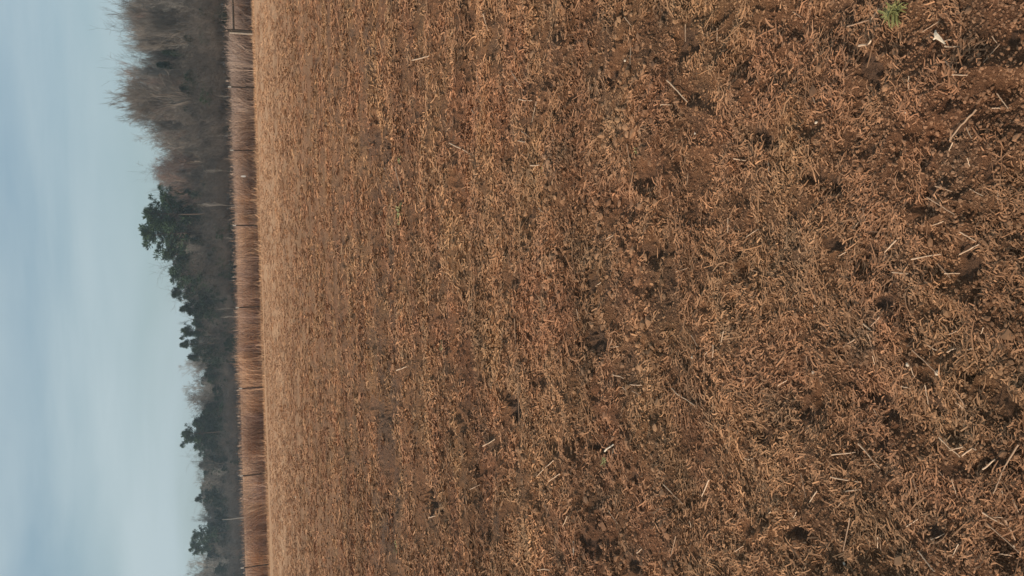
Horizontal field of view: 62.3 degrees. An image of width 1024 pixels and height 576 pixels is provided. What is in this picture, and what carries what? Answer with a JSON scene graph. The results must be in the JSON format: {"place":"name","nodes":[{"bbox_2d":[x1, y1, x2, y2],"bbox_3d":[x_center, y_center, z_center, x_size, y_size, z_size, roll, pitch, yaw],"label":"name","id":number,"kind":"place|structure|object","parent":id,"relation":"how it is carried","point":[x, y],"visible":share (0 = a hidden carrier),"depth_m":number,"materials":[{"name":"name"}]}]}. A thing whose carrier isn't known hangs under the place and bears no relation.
{"place":"outdoors","nodes":[
{"label":"outdoors","id":0,"kind":"place"},
{"bbox_2d":[0,0,228,575],"label":"sky","id":1,"kind":"structure","parent":0,"point":[95,480],"materials":[{"name":"blue"}]},
{"bbox_2d":[227,5,251,575],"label":"meadow grass","id":2,"kind":"structure","parent":0,"point":[237,269],"depth_m":119.44,"materials":[{"name":"brown plant"}]},
{"bbox_2d":[221,0,268,575],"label":"tall grass","id":3,"kind":"structure","parent":0,"point":[243,66],"depth_m":47.54,"materials":[{"name":"brown plant"}]},
{"bbox_2d":[246,0,269,575],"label":"verge grass","id":4,"kind":"structure","parent":0,"point":[260,269],"depth_m":46.19,"materials":[{"name":"brown plant"}]},
{"bbox_2d":[224,0,1023,575],"bbox_3d":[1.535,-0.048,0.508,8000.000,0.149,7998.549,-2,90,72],"label":"field","id":5,"kind":"structure","parent":0,"point":[966,268],"depth_m":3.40,"materials":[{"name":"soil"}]},
{"bbox_2d":[119,112,189,140],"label":"bare tree","id":6,"kind":"object","parent":5,"relation":"on","point":[159,123],"visible":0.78,"depth_m":157.48,"materials":[{"name":"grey plant"}]},
{"bbox_2d":[101,0,227,53],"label":"bare tree","id":7,"kind":"object","parent":5,"relation":"on","point":[158,22],"visible":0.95,"depth_m":129.37,"materials":[{"name":"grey plant"}]},
{"bbox_2d":[102,68,232,126],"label":"bare tree","id":8,"kind":"object","parent":5,"relation":"on","point":[147,95],"visible":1,"depth_m":144.66,"materials":[{"name":"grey plant"}]},
{"bbox_2d":[90,0,245,575],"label":"woods","id":9,"kind":"object","parent":5,"relation":"on","point":[203,78],"visible":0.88,"depth_m":179.14,"materials":[{"name":"brown plant"}]},
{"bbox_2d":[114,68,227,78],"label":"bare tree","id":10,"kind":"object","parent":5,"relation":"on","point":[153,73],"visible":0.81,"depth_m":148.92,"materials":[{"name":"plant"}]},
{"bbox_2d":[116,23,228,52],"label":"bare tree","id":11,"kind":"object","parent":5,"relation":"on","point":[150,41],"visible":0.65,"depth_m":135.87,"materials":[{"name":"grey plant"}]},
{"bbox_2d":[156,59,189,69],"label":"pine tree","id":12,"kind":"object","parent":5,"relation":"on","point":[165,65],"visible":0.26,"depth_m":146.40,"materials":[{"name":"green plant"}]},
{"bbox_2d":[162,47,190,57],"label":"pine tree","id":13,"kind":"object","parent":5,"relation":"on","point":[166,52],"visible":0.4,"depth_m":142.92,"materials":[{"name":"green plant"}]},
{"bbox_2d":[137,215,236,261],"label":"pine tree","id":14,"kind":"object","parent":5,"relation":"on","point":[153,239],"visible":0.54,"depth_m":183.84,"materials":[{"name":"green plant"}]},
{"bbox_2d":[141,191,235,245],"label":"pine tree","id":15,"kind":"object","parent":5,"relation":"on","point":[153,214],"visible":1,"depth_m":175.39,"materials":[{"name":"green plant"}]},
{"bbox_2d":[170,282,210,301],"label":"pine tree","id":16,"kind":"object","parent":5,"relation":"on","point":[177,292],"visible":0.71,"depth_m":201.29,"materials":[{"name":"green plant"}]},
{"bbox_2d":[149,145,233,180],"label":"bare tree","id":17,"kind":"object","parent":5,"relation":"on","point":[186,163],"visible":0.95,"depth_m":164.88,"materials":[{"name":"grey plant"}]},
{"bbox_2d":[151,161,232,201],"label":"bare tree","id":18,"kind":"object","parent":5,"relation":"on","point":[174,178],"visible":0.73,"depth_m":171.77,"materials":[{"name":"brown plant"}]},
{"bbox_2d":[152,127,232,154],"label":"bare tree","id":19,"kind":"object","parent":5,"relation":"on","point":[182,142],"visible":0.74,"depth_m":158.02,"materials":[{"name":"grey plant"}]},
{"bbox_2d":[179,322,209,339],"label":"pine tree","id":20,"kind":"object","parent":5,"relation":"on","point":[187,331],"visible":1,"depth_m":210.79,"materials":[{"name":"green plant"}]},
{"bbox_2d":[179,299,219,318],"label":"pine tree","id":21,"kind":"object","parent":5,"relation":"on","point":[189,309],"visible":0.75,"depth_m":201.40,"materials":[{"name":"green plant"}]},
{"bbox_2d":[163,242,236,268],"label":"pine tree","id":22,"kind":"object","parent":5,"relation":"on","point":[180,261],"visible":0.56,"depth_m":189.86,"materials":[{"name":"green plant"}]},
{"bbox_2d":[167,254,236,291],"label":"pine tree","id":23,"kind":"object","parent":5,"relation":"on","point":[174,272],"visible":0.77,"depth_m":192.35,"materials":[{"name":"green plant"}]},
{"bbox_2d":[187,349,227,363],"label":"pine tree","id":24,"kind":"object","parent":5,"relation":"on","point":[194,355],"visible":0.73,"depth_m":213.74,"materials":[{"name":"green plant"}]},
{"bbox_2d":[177,351,239,377],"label":"bare tree","id":25,"kind":"object","parent":5,"relation":"on","point":[199,367],"visible":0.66,"depth_m":225.80,"materials":[{"name":"grey plant"}]},
{"bbox_2d":[179,337,238,352],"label":"pine tree","id":26,"kind":"object","parent":5,"relation":"on","point":[186,344],"visible":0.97,"depth_m":210.27,"materials":[{"name":"green plant"}]},
{"bbox_2d":[182,374,238,407],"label":"bare tree","id":27,"kind":"object","parent":5,"relation":"on","point":[205,387],"visible":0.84,"depth_m":232.03,"materials":[{"name":"grey plant"}]},
{"bbox_2d":[180,421,241,450],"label":"pine tree","id":28,"kind":"object","parent":5,"relation":"on","point":[187,434],"visible":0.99,"depth_m":231.06,"materials":[{"name":"green plant"}]},
{"bbox_2d":[185,388,238,411],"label":"bare tree","id":29,"kind":"object","parent":5,"relation":"on","point":[195,398],"visible":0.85,"depth_m":233.28,"materials":[{"name":"grey plant"}]},
{"bbox_2d":[186,560,240,575],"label":"bare tree","id":30,"kind":"object","parent":5,"relation":"on","point":[209,573],"visible":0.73,"depth_m":276.92,"materials":[{"name":"grey plant"}]},
{"bbox_2d":[187,552,242,575],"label":"bare tree","id":31,"kind":"object","parent":5,"relation":"on","point":[210,569],"visible":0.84,"depth_m":273.33,"materials":[{"name":"grey plant"}]},
{"bbox_2d":[188,536,243,555],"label":"pine tree","id":32,"kind":"object","parent":5,"relation":"on","point":[197,547],"visible":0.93,"depth_m":261.47,"materials":[{"name":"green plant"}]},
{"bbox_2d":[190,457,241,473],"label":"bare tree","id":33,"kind":"object","parent":5,"relation":"on","point":[211,461],"visible":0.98,"depth_m":242.33,"materials":[{"name":"grey plant"}]},
{"bbox_2d":[190,524,242,542],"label":"pine tree","id":34,"kind":"object","parent":5,"relation":"on","point":[197,535],"visible":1,"depth_m":256.54,"materials":[{"name":"green plant"}]},
{"bbox_2d":[199,202,233,206],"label":"sapling","id":35,"kind":"object","parent":5,"relation":"on","point":[215,204],"visible":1,"depth_m":164.69,"materials":[{"name":"grey plant"}]},
{"bbox_2d":[194,492,240,502],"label":"pine tree","id":36,"kind":"object","parent":5,"relation":"on","point":[199,499],"visible":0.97,"depth_m":248.66,"materials":[{"name":"green plant"}]},
{"bbox_2d":[193,439,241,450],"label":"pine tree","id":37,"kind":"object","parent":5,"relation":"on","point":[206,444],"visible":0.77,"depth_m":239.37,"materials":[{"name":"green plant"}]},
{"bbox_2d":[195,465,241,490],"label":"bare tree","id":38,"kind":"object","parent":5,"relation":"on","point":[206,477],"visible":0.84,"depth_m":245.81,"materials":[{"name":"grey plant"}]},
{"bbox_2d":[193,513,243,523],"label":"bare tree","id":39,"kind":"object","parent":5,"relation":"on","point":[206,519],"visible":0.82,"depth_m":264.19,"materials":[{"name":"grey plant"}]},
{"bbox_2d":[227,0,268,575],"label":"wire fence","id":40,"kind":"object","parent":5,"relation":"on","point":[234,31],"visible":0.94,"depth_m":46.16,"materials":[{"name":"metal"}]},
{"bbox_2d":[395,203,401,224],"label":"weed","id":41,"kind":"object","parent":5,"relation":"on","point":[398,210],"visible":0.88,"depth_m":8.26,"materials":[{"name":"green plant"}]},
{"bbox_2d":[514,318,519,424],"bbox_3d":[0.028,0.491,4.952,0.007,0.017,0.627,1,92,72],"label":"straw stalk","id":42,"kind":"object","parent":5,"relation":"on","point":[516,364],"visible":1,"depth_m":4.95,"materials":[{"name":"brown plant"}]},
{"bbox_2d":[274,0,1023,575],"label":"soil crumbs","id":43,"kind":"object","parent":5,"relation":"on","point":[896,560],"visible":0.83,"depth_m":2.83,"materials":[{"name":"brown soil"}]},
{"bbox_2d":[666,80,687,101],"bbox_3d":[0.601,-0.719,3.084,0.147,0.027,0.008,70,154,43],"label":"straw stalk","id":44,"kind":"object","parent":5,"relation":"on","point":[669,82],"visible":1,"depth_m":3.08,"materials":[{"name":"beige plant"}]},
{"bbox_2d":[671,387,693,404],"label":"straw stalk","id":45,"kind":"object","parent":5,"relation":"on","point":[682,397],"visible":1,"depth_m":3.17,"materials":[{"name":"beige plant"}]},
{"bbox_2d":[830,476,860,481],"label":"straw stalk","id":46,"kind":"object","parent":5,"relation":"on","point":[842,479],"visible":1,"depth_m":2.35,"materials":[{"name":"beige plant"}]},
{"bbox_2d":[843,517,850,550],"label":"straw stalk","id":47,"kind":"object","parent":5,"relation":"on","point":[846,532],"visible":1,"depth_m":2.33,"materials":[{"name":"beige plant"}]},
{"bbox_2d":[858,443,879,468],"bbox_3d":[0.945,0.445,2.245,0.089,0.010,0.006,66,151,49],"label":"straw stalk","id":48,"kind":"object","parent":5,"relation":"on","point":[868,455],"visible":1,"depth_m":2.25,"materials":[{"name":"beige plant"}]},
{"bbox_2d":[884,237,899,260],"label":"straw stalk","id":49,"kind":"object","parent":5,"relation":"on","point":[889,247],"visible":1,"depth_m":2.15,"materials":[{"name":"beige plant"}]},
{"bbox_2d":[877,0,908,28],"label":"weed","id":50,"kind":"object","parent":5,"relation":"on","point":[892,12],"visible":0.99,"depth_m":2.10,"materials":[{"name":"green plant"}]},
{"bbox_2d":[917,550,934,571],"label":"straw stalk","id":51,"kind":"object","parent":5,"relation":"on","point":[925,560],"visible":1,"depth_m":2.07,"materials":[{"name":"beige plant"}]},
{"bbox_2d":[911,254,940,259],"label":"straw stalk","id":52,"kind":"object","parent":5,"relation":"on","point":[924,256],"visible":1,"depth_m":2.03,"materials":[{"name":"beige plant"}]},
{"bbox_2d":[912,350,941,376],"bbox_3d":[0.990,0.180,2.024,0.099,0.012,0.004,66,151,49],"label":"straw stalk","id":53,"kind":"object","parent":5,"relation":"on","point":[925,362],"visible":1,"depth_m":2.03,"materials":[{"name":"beige plant"}]},
{"bbox_2d":[933,30,945,43],"bbox_3d":[0.986,-0.577,1.961,0.021,0.014,0.044,-70,28,48],"label":"forked husk","id":54,"kind":"object","parent":5,"relation":"on","point":[937,36],"visible":1,"depth_m":1.96,"materials":[{"name":"beige plant"}]},
{"bbox_2d":[926,197,954,214],"bbox_3d":[0.993,-0.191,1.963,0.086,0.010,0.004,63,149,52],"label":"straw stalk","id":55,"kind":"object","parent":5,"relation":"on","point":[939,205],"visible":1,"depth_m":1.97,"materials":[{"name":"beige plant"}]},
{"bbox_2d":[938,437,959,456],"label":"straw stalk","id":56,"kind":"object","parent":5,"relation":"on","point":[948,446],"visible":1,"depth_m":1.99,"materials":[{"name":"beige plant"}]},
{"bbox_2d":[949,109,976,140],"bbox_3d":[1.008,-0.365,1.895,0.006,0.022,0.085,72,155,41],"label":"straw stalk","id":57,"kind":"object","parent":5,"relation":"on","point":[970,115],"visible":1,"depth_m":1.89,"materials":[{"name":"beige plant"}]},
{"bbox_2d":[982,512,1002,524],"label":"straw stalk","id":58,"kind":"object","parent":5,"relation":"on","point":[990,517],"visible":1,"depth_m":1.88,"materials":[{"name":"beige plant"}]},
{"bbox_2d":[986,523,1019,553],"bbox_3d":[1.078,0.550,1.857,0.097,0.006,0.004,58,145,56],"label":"straw stalk","id":59,"kind":"object","parent":5,"relation":"on","point":[1002,537],"visible":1,"depth_m":1.86,"materials":[{"name":"beige plant"}]},
{"bbox_2d":[993,444,1018,493],"bbox_3d":[1.068,0.391,1.835,0.008,0.016,0.128,55,143,59],"label":"straw stalk","id":60,"kind":"object","parent":5,"relation":"on","point":[1013,452],"visible":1,"depth_m":1.83,"materials":[{"name":"beige plant"}]},
{"bbox_2d":[1004,520,1015,539],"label":"straw stalk","id":61,"kind":"object","parent":5,"relation":"on","point":[1006,522],"visible":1,"depth_m":1.85,"materials":[{"name":"beige plant"}]}
]}

